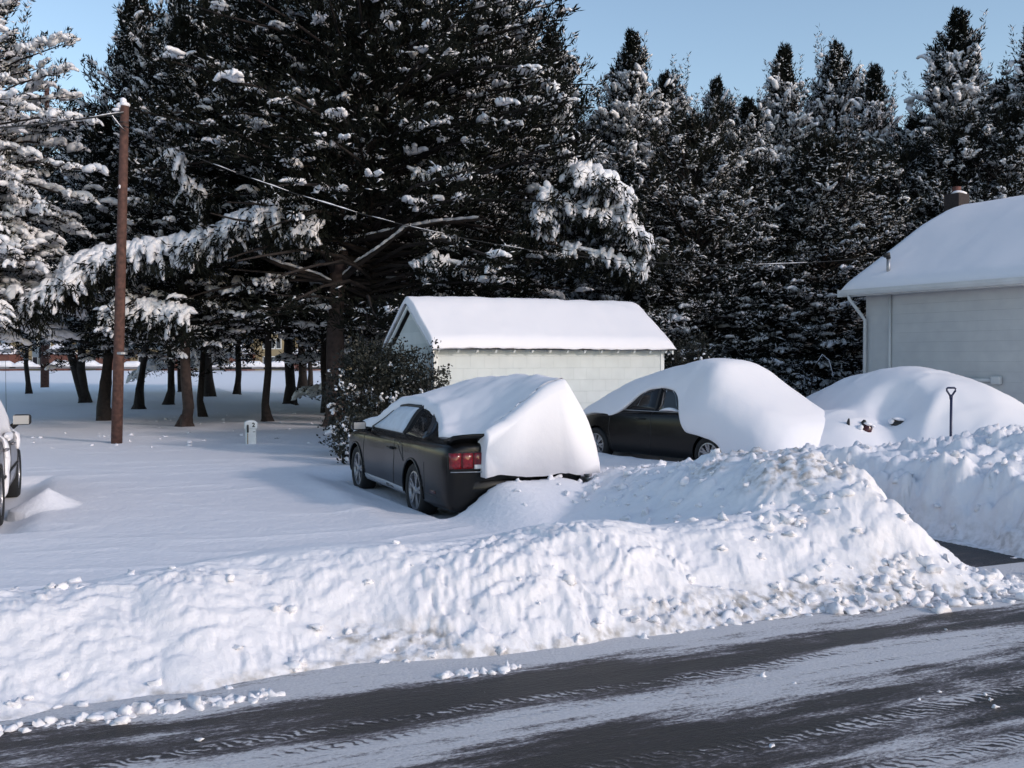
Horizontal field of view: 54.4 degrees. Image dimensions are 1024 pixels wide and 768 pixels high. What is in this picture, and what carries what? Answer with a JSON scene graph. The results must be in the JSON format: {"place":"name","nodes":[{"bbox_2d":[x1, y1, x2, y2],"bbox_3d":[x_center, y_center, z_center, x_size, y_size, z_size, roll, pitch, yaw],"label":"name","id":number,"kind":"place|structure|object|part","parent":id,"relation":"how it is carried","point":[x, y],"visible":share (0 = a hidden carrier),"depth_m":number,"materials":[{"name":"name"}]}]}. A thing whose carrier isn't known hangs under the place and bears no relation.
{"place":"outdoors","nodes":[
{"label":"outdoors","id":0,"kind":"place"},
{"bbox_2d":[0,370,1023,720],"bbox_3d":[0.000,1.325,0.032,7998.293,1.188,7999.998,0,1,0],"label":"snow ground","id":1,"kind":"structure","parent":0,"point":[266,518],"depth_m":7.94,"materials":[{"name":"white snow"}]},
{"bbox_2d":[0,361,15,368],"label":"parked car","id":2,"kind":"object","parent":1,"relation":"on","point":[8,364],"visible":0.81,"depth_m":147.13,"materials":[{"name":"silver metal"}]},
{"bbox_2d":[0,361,31,525],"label":"parked car","id":3,"kind":"object","parent":1,"relation":"on","point":[10,470],"visible":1,"depth_m":12.87,"materials":[{"name":"silver metal"}]},
{"bbox_2d":[10,361,40,368],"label":"parked car","id":4,"kind":"object","parent":1,"relation":"on","point":[20,365],"visible":0.76,"depth_m":147.13,"materials":[{"name":"silver metal"}]},
{"bbox_2d":[0,340,54,370],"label":"townhouse","id":5,"kind":"structure","parent":1,"relation":"on","point":[11,357],"depth_m":162.09,"materials":[{"name":"red"}]},
{"bbox_2d":[0,357,5,370],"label":"garage door","id":6,"kind":"structure","parent":5,"relation":"in","point":[1,358],"depth_m":159.88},
{"bbox_2d":[32,357,37,363],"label":"window frame","id":7,"kind":"structure","parent":5,"relation":"in","point":[34,359],"depth_m":164.87,"materials":[{"name":"white paint"}]},
{"bbox_2d":[0,3,64,343],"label":"conifer tree","id":8,"kind":"object","parent":1,"relation":"on","point":[10,247],"visible":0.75,"depth_m":23.59,"materials":[{"name":"green plant"}]},
{"bbox_2d":[32,88,48,387],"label":"conifer tree","id":9,"kind":"object","parent":1,"relation":"on","point":[44,378],"visible":0.26,"depth_m":61.77,"materials":[{"name":"plant"}]},
{"bbox_2d":[10,134,97,393],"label":"conifer tree","id":10,"kind":"object","parent":1,"relation":"on","point":[28,388],"depth_m":49.91,"materials":[{"name":"green plant"}]},
{"bbox_2d":[0,0,108,345],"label":"conifer tree","id":11,"kind":"object","parent":1,"relation":"on","point":[43,212],"visible":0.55,"depth_m":24.74,"materials":[{"name":"white plant"}]},
{"bbox_2d":[50,360,69,368],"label":"parked car","id":12,"kind":"object","parent":1,"relation":"on","point":[65,367],"visible":0.23,"depth_m":147.13,"materials":[{"name":"silver metal"}]},
{"bbox_2d":[49,343,95,370],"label":"townhouse","id":13,"kind":"structure","parent":1,"relation":"on","point":[54,356],"depth_m":162.04,"materials":[{"name":"brown"}]},
{"bbox_2d":[49,357,60,369],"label":"garage door","id":14,"kind":"structure","parent":13,"relation":"in","point":[50,360],"depth_m":161.88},
{"bbox_2d":[0,99,177,402],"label":"conifer tree","id":15,"kind":"object","parent":1,"relation":"on","point":[78,371],"visible":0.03,"depth_m":40.31,"materials":[{"name":"green plant"}]},
{"bbox_2d":[85,360,102,368],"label":"parked car","id":16,"kind":"object","parent":1,"relation":"on","point":[92,364],"visible":0.51,"depth_m":147.13,"materials":[{"name":"silver metal"}]},
{"bbox_2d":[0,110,194,420],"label":"conifer tree","id":17,"kind":"object","parent":1,"relation":"on","point":[100,146],"visible":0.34,"depth_m":28.99,"materials":[{"name":"green plant"}]},
{"bbox_2d":[48,0,196,408],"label":"conifer tree","id":18,"kind":"object","parent":1,"relation":"on","point":[135,25],"visible":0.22,"depth_m":34.97,"materials":[{"name":"green plant"}]},
{"bbox_2d":[111,97,137,443],"bbox_3d":[-8.283,-2.360,21.247,0.628,7.469,0.253,0,1,0],"label":"utility pole","id":19,"kind":"object","parent":1,"relation":"on","point":[122,105],"visible":0.99,"depth_m":21.18,"materials":[{"name":"brown wood"}]},
{"bbox_2d":[0,112,123,128],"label":"service wire","id":20,"kind":"object","parent":19,"relation":"attached to","point":[107,114],"visible":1,"depth_m":20.82,"materials":[{"name":"black"}]},
{"bbox_2d":[105,105,124,130],"bbox_3d":[-8.375,-5.608,21.019,0.431,0.552,0.031,0,1,0],"label":"guy wire","id":21,"kind":"object","parent":19,"relation":"attached to","point":[116,121],"visible":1,"depth_m":21.01,"materials":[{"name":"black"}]},
{"bbox_2d":[123,125,883,264],"bbox_3d":[-0.236,-3.983,20.915,16.018,2.989,0.031,0,1,1],"label":"service wire","id":22,"kind":"object","parent":19,"relation":"attached to","point":[482,241],"visible":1,"depth_m":20.96,"materials":[{"name":"black"}]},
{"bbox_2d":[96,348,159,370],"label":"townhouse","id":23,"kind":"structure","parent":1,"relation":"on","point":[100,360],"depth_m":163.88,"materials":[{"name":"brown"}]},
{"bbox_2d":[99,357,112,369],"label":"garage door","id":24,"kind":"structure","parent":23,"relation":"in","point":[100,359],"depth_m":159.92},
{"bbox_2d":[124,361,139,368],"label":"parked car","id":25,"kind":"object","parent":1,"relation":"on","point":[131,364],"visible":0.43,"depth_m":147.13,"materials":[{"name":"silver metal"}]},
{"bbox_2d":[42,81,247,404],"bbox_3d":[-13.938,-5.921,38.666,8.372,13.832,6.994,-1,2,-22],"label":"conifer tree","id":26,"kind":"object","parent":1,"relation":"on","point":[169,398],"depth_m":38.81,"materials":[{"name":"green plant"}]},
{"bbox_2d":[115,0,248,391],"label":"conifer tree","id":27,"kind":"object","parent":1,"relation":"on","point":[154,365],"visible":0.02,"depth_m":51.15,"materials":[{"name":"green plant"}]},
{"bbox_2d":[83,15,282,416],"bbox_3d":[-10.053,-5.150,30.839,6.528,12.706,7.813,1,2,32],"label":"conifer tree","id":28,"kind":"object","parent":1,"relation":"on","point":[201,408],"visible":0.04,"depth_m":30.71,"materials":[{"name":"green plant"}]},
{"bbox_2d":[76,7,290,426],"bbox_3d":[-8.587,-4.335,26.572,6.418,11.299,5.045,-1,2,-35],"label":"conifer tree","id":29,"kind":"object","parent":1,"relation":"on","point":[181,29],"visible":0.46,"depth_m":26.00,"materials":[{"name":"green plant"}]},
{"bbox_2d":[163,332,228,370],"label":"townhouse","id":30,"kind":"structure","parent":1,"relation":"on","point":[175,369],"depth_m":162.00,"materials":[{"name":"red"}]},
{"bbox_2d":[151,0,241,394],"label":"conifer tree","id":31,"kind":"object","parent":1,"relation":"on","point":[237,388],"visible":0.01,"depth_m":49.83,"materials":[{"name":"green plant"}]},
{"bbox_2d":[187,0,229,396],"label":"conifer tree","id":32,"kind":"object","parent":1,"relation":"on","point":[209,389],"visible":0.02,"depth_m":46.75,"materials":[{"name":"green plant"}]},
{"bbox_2d":[225,361,251,368],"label":"parked car","id":33,"kind":"object","parent":1,"relation":"on","point":[234,367],"visible":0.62,"depth_m":147.13,"materials":[{"name":"white glass"}]},
{"bbox_2d":[244,420,257,443],"bbox_3d":[-5.594,1.052,21.320,0.260,0.555,0.261,-1,1,-20],"label":"numbered post","id":34,"kind":"object","parent":1,"relation":"on","point":[250,426],"visible":0.94,"depth_m":21.23,"materials":[{"name":"white paint"}]},
{"bbox_2d":[137,0,368,421],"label":"conifer tree","id":35,"kind":"object","parent":1,"relation":"on","point":[279,284],"visible":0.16,"depth_m":27.55,"materials":[{"name":"green plant"}]},
{"bbox_2d":[244,361,264,368],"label":"parked car","id":36,"kind":"object","parent":1,"relation":"on","point":[258,365],"visible":0.53,"depth_m":147.11,"materials":[{"name":"silver metal"}]},
{"bbox_2d":[225,332,294,370],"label":"townhouse","id":37,"kind":"structure","parent":1,"relation":"on","point":[277,348],"depth_m":164.89,"materials":[{"name":"yellow"}]},
{"bbox_2d":[227,357,243,370],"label":"garage door","id":38,"kind":"structure","parent":37,"relation":"in","point":[232,359],"depth_m":159.92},
{"bbox_2d":[276,339,281,348],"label":"window frame","id":39,"kind":"structure","parent":37,"relation":"in","point":[278,345],"depth_m":164.79,"materials":[{"name":"white paint"}]},
{"bbox_2d":[264,361,284,368],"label":"parked car","id":40,"kind":"object","parent":1,"relation":"on","point":[278,365],"visible":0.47,"depth_m":147.13,"materials":[{"name":"white glass"}]},
{"bbox_2d":[267,1,298,404],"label":"conifer tree","id":41,"kind":"object","parent":1,"relation":"on","point":[290,389],"depth_m":38.83,"materials":[{"name":"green plant"}]},
{"bbox_2d":[297,339,307,388],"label":"conifer tree","id":42,"kind":"object","parent":1,"relation":"on","point":[302,380],"depth_m":52.81,"materials":[{"name":"brown plant"}]},
{"bbox_2d":[307,351,312,385],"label":"conifer tree","id":43,"kind":"object","parent":1,"relation":"on","point":[310,376],"depth_m":54.90,"materials":[{"name":"brown plant"}]},
{"bbox_2d":[307,361,319,368],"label":"parked car","id":44,"kind":"object","parent":1,"relation":"on","point":[315,367],"visible":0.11,"depth_m":147.13,"materials":[{"name":"white glass"}]},
{"bbox_2d":[238,4,397,412],"bbox_3d":[-6.517,-6.419,34.328,6.994,15.088,8.372,-1,2,-31],"label":"conifer tree","id":45,"kind":"object","parent":1,"relation":"on","point":[323,362],"visible":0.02,"depth_m":33.86,"materials":[{"name":"brown plant"}]},
{"bbox_2d":[293,330,351,370],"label":"townhouse","id":46,"kind":"structure","parent":1,"relation":"on","point":[295,366],"depth_m":163.80,"materials":[{"name":"yellow"}]},
{"bbox_2d":[0,0,684,426],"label":"conifer tree","id":47,"kind":"object","parent":1,"relation":"on","point":[418,120],"visible":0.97,"depth_m":24.33,"materials":[{"name":"green plant"}]},
{"bbox_2d":[327,407,376,463],"bbox_3d":[-2.725,0.960,17.220,0.931,1.136,0.836,0,1,10],"label":"bush","id":48,"kind":"object","parent":1,"relation":"on","point":[345,433],"visible":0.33,"depth_m":17.09,"materials":[{"name":"green plant"}]},
{"bbox_2d":[286,11,454,408],"bbox_3d":[-4.987,-5.914,33.028,6.646,14.129,8.413,0,1,0],"label":"conifer tree","id":49,"kind":"object","parent":1,"relation":"on","point":[402,258],"depth_m":31.95,"materials":[{"name":"green plant"}]},
{"bbox_2d":[271,8,477,406],"bbox_3d":[-4.891,-7.281,35.873,9.988,16.717,7.937,0,1,0],"label":"conifer tree","id":50,"kind":"object","parent":1,"relation":"on","point":[311,391],"visible":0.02,"depth_m":35.14,"materials":[{"name":"green plant"}]},
{"bbox_2d":[314,331,436,451],"bbox_3d":[-2.504,0.204,18.596,2.405,2.408,1.890,0,1,0],"label":"bush","id":51,"kind":"object","parent":1,"relation":"on","point":[350,384],"visible":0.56,"depth_m":18.31,"materials":[{"name":"green plant"}]},
{"bbox_2d":[396,337,451,395],"bbox_3d":[-1.549,0.281,18.375,1.184,2.308,1.134,0,1,0],"label":"bush","id":52,"kind":"object","parent":1,"relation":"on","point":[434,378],"visible":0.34,"depth_m":18.33,"materials":[{"name":"green plant"}]},
{"bbox_2d":[345,13,524,389],"bbox_3d":[-2.509,-6.098,33.995,7.249,14.456,8.030,0,1,0],"label":"conifer tree","id":53,"kind":"object","parent":1,"relation":"on","point":[381,333],"visible":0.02,"depth_m":32.67,"materials":[{"name":"green plant"}]},
{"bbox_2d":[349,373,599,514],"bbox_3d":[-0.850,0.738,13.714,2.330,1.782,4.928,-1,2,-23],"label":"parked car","id":54,"kind":"object","parent":1,"relation":"on","point":[460,447],"visible":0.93,"depth_m":11.81,"materials":[{"name":"black paint"}]},
{"bbox_3d":[-1.596,0.469,13.737,0.276,0.341,1.480,-1,2,-23],"label":"side window","id":55,"kind":"part","parent":54,"relation":"part of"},
{"bbox_3d":[-1.356,0.476,13.364,0.408,0.407,2.478,-1,2,-23],"label":"window frame","id":56,"kind":"part","parent":54,"relation":"part of","materials":[{"name":"black"}]},
{"bbox_3d":[-0.976,0.488,12.634,0.590,0.338,0.960,-1,2,-23],"label":"quarter window","id":57,"kind":"part","parent":54,"relation":"part of","materials":[{"name":"black glass"}]},
{"bbox_2d":[0,412,1023,747],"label":"snow rubble","id":58,"kind":"object","parent":1,"relation":"on","point":[944,600],"visible":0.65,"depth_m":7.26,"materials":[{"name":"white snow"}]},
{"bbox_2d":[459,0,593,297],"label":"conifer tree","id":59,"kind":"object","parent":1,"relation":"on","point":[571,57],"visible":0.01,"depth_m":34.17,"materials":[{"name":"green plant"}]},
{"bbox_2d":[383,296,675,409],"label":"shed","id":60,"kind":"structure","parent":1,"relation":"on","point":[590,352],"depth_m":20.28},
{"bbox_2d":[476,26,605,298],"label":"conifer tree","id":61,"kind":"object","parent":1,"relation":"on","point":[550,38],"visible":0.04,"depth_m":33.22,"materials":[{"name":"green plant"}]},
{"bbox_2d":[519,128,613,300],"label":"conifer tree","id":62,"kind":"object","parent":1,"relation":"on","point":[570,232],"visible":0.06,"depth_m":32.07,"materials":[{"name":"green plant"}]},
{"bbox_2d":[585,99,607,142],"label":"conifer tree","id":63,"kind":"object","parent":1,"relation":"on","point":[591,116],"depth_m":37.12,"materials":[{"name":"green plant"}]},
{"bbox_2d":[551,27,686,367],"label":"conifer tree","id":64,"kind":"object","parent":1,"relation":"on","point":[628,96],"visible":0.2,"depth_m":32.35,"materials":[{"name":"green plant"}]},
{"bbox_2d":[574,152,716,368],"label":"pine tree","id":65,"kind":"object","parent":1,"relation":"on","point":[623,172],"visible":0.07,"depth_m":29.47,"materials":[{"name":"green plant"}]},
{"bbox_2d":[612,52,712,334],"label":"conifer tree","id":66,"kind":"object","parent":1,"relation":"on","point":[669,83],"visible":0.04,"depth_m":35.26,"materials":[{"name":"green plant"}]},
{"bbox_2d":[664,328,715,369],"bbox_3d":[3.998,0.014,22.177,1.551,2.538,1.375,0,1,0],"label":"bush","id":67,"kind":"object","parent":1,"relation":"on","point":[676,355],"visible":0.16,"depth_m":22.13,"materials":[{"name":"green plant"}]},
{"bbox_2d":[583,358,824,461],"bbox_3d":[3.224,0.557,17.391,2.387,2.023,5.527,-1,2,-38],"label":"parked car","id":68,"kind":"object","parent":1,"relation":"on","point":[694,410],"visible":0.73,"depth_m":16.24,"materials":[{"name":"black paint"}]},
{"bbox_3d":[2.227,0.237,17.382,0.228,0.385,0.939,-1,2,-38],"label":"side window","id":69,"kind":"part","parent":68,"relation":"part of","materials":[{"name":"black glass"}]},
{"bbox_3d":[2.746,0.254,16.672,0.197,0.385,0.740,-1,2,-38],"label":"side window","id":70,"kind":"part","parent":68,"relation":"part of","materials":[{"name":"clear glass"}]},
{"bbox_2d":[601,89,808,379],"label":"pine tree","id":71,"kind":"object","parent":1,"relation":"on","point":[704,140],"visible":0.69,"depth_m":27.33,"materials":[{"name":"green plant"}]},
{"bbox_2d":[700,74,740,330],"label":"conifer tree","id":72,"kind":"object","parent":1,"relation":"on","point":[715,84],"visible":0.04,"depth_m":37.54,"materials":[{"name":"green plant"}]},
{"bbox_2d":[657,148,866,395],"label":"pine tree","id":73,"kind":"object","parent":1,"relation":"on","point":[749,168],"visible":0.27,"depth_m":27.80,"materials":[{"name":"green plant"}]},
{"bbox_2d":[707,87,819,359],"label":"conifer tree","id":74,"kind":"object","parent":1,"relation":"on","point":[749,112],"visible":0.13,"depth_m":34.26,"materials":[{"name":"green plant"}]},
{"bbox_2d":[756,41,835,352],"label":"conifer tree","id":75,"kind":"object","parent":1,"relation":"on","point":[785,96],"visible":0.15,"depth_m":35.26,"materials":[{"name":"green plant"}]},
{"bbox_2d":[686,121,929,397],"bbox_3d":[8.878,-3.144,28.067,7.439,8.838,6.274,0,1,0],"label":"pine tree","id":76,"kind":"object","parent":1,"relation":"on","point":[828,154],"visible":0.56,"depth_m":27.06,"materials":[{"name":"green plant"}]},
{"bbox_2d":[809,354,832,394],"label":"bent sapling","id":77,"kind":"object","parent":1,"relation":"on","point":[814,369],"visible":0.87,"depth_m":24.49,"materials":[{"name":"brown plant"}]},
{"bbox_2d":[795,23,902,367],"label":"conifer tree","id":78,"kind":"object","parent":1,"relation":"on","point":[834,85],"visible":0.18,"depth_m":36.25,"materials":[{"name":"green plant"}]},
{"bbox_2d":[830,63,907,372],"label":"conifer tree","id":79,"kind":"object","parent":1,"relation":"on","point":[870,107],"visible":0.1,"depth_m":34.53,"materials":[{"name":"green plant"}]},
{"bbox_2d":[814,131,953,381],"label":"pine tree","id":80,"kind":"object","parent":1,"relation":"on","point":[904,166],"visible":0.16,"depth_m":28.71,"materials":[{"name":"green plant"}]},
{"bbox_2d":[835,107,934,365],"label":"conifer tree","id":81,"kind":"object","parent":1,"relation":"on","point":[899,131],"visible":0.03,"depth_m":32.63,"materials":[{"name":"green plant"}]},
{"bbox_2d":[806,366,1023,447],"bbox_3d":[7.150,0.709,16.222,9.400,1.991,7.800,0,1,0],"label":"parked car","id":82,"kind":"object","parent":1,"relation":"on","point":[900,404],"visible":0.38,"depth_m":15.56,"materials":[{"name":"white paint"}]},
{"bbox_2d":[842,5,1009,352],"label":"conifer tree","id":83,"kind":"object","parent":1,"relation":"on","point":[957,62],"visible":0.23,"depth_m":31.39,"materials":[{"name":"green plant"}]},
{"bbox_2d":[837,186,1023,403],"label":"house","id":84,"kind":"structure","parent":1,"relation":"on","point":[944,291],"depth_m":19.95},
{"bbox_2d":[844,99,1023,367],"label":"pine tree","id":85,"kind":"object","parent":1,"relation":"on","point":[939,153],"visible":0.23,"depth_m":28.17,"materials":[{"name":"green plant"}]},
{"bbox_2d":[946,387,956,436],"bbox_3d":[5.518,0.746,12.543,0.400,1.421,0.093,0,1,0],"label":"shovel","id":86,"kind":"object","parent":1,"relation":"in","point":[951,408],"visible":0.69,"depth_m":12.50,"materials":[{"name":"blue plastic"}]},
{"bbox_2d":[895,92,1023,221],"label":"pine tree","id":87,"kind":"object","parent":1,"relation":"on","point":[1012,124],"visible":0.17,"depth_m":27.61,"materials":[{"name":"green plant"}]},
{"bbox_2d":[992,80,1012,124],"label":"conifer tree","id":88,"kind":"object","parent":1,"relation":"on","point":[1004,94],"depth_m":33.46,"materials":[{"name":"green plant"}]},
{"bbox_2d":[982,25,1023,179],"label":"conifer tree","id":89,"kind":"object","parent":1,"relation":"on","point":[1015,83],"visible":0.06,"depth_m":30.69,"materials":[{"name":"green plant"}]},
{"bbox_2d":[0,562,1023,767],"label":"road","id":90,"kind":"structure","parent":0,"point":[864,680],"depth_m":5.11,"materials":[{"name":"grey asphalt"}]},
{"bbox_2d":[0,0,1023,296],"label":"sky","id":91,"kind":"structure","parent":0,"point":[731,39],"materials":[{"name":"blue"}]},
{"bbox_2d":[933,539,1023,566],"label":"driveway","id":92,"kind":"structure","parent":0,"point":[972,556],"depth_m":9.11,"materials":[{"name":"grey asphalt"}]}
]}

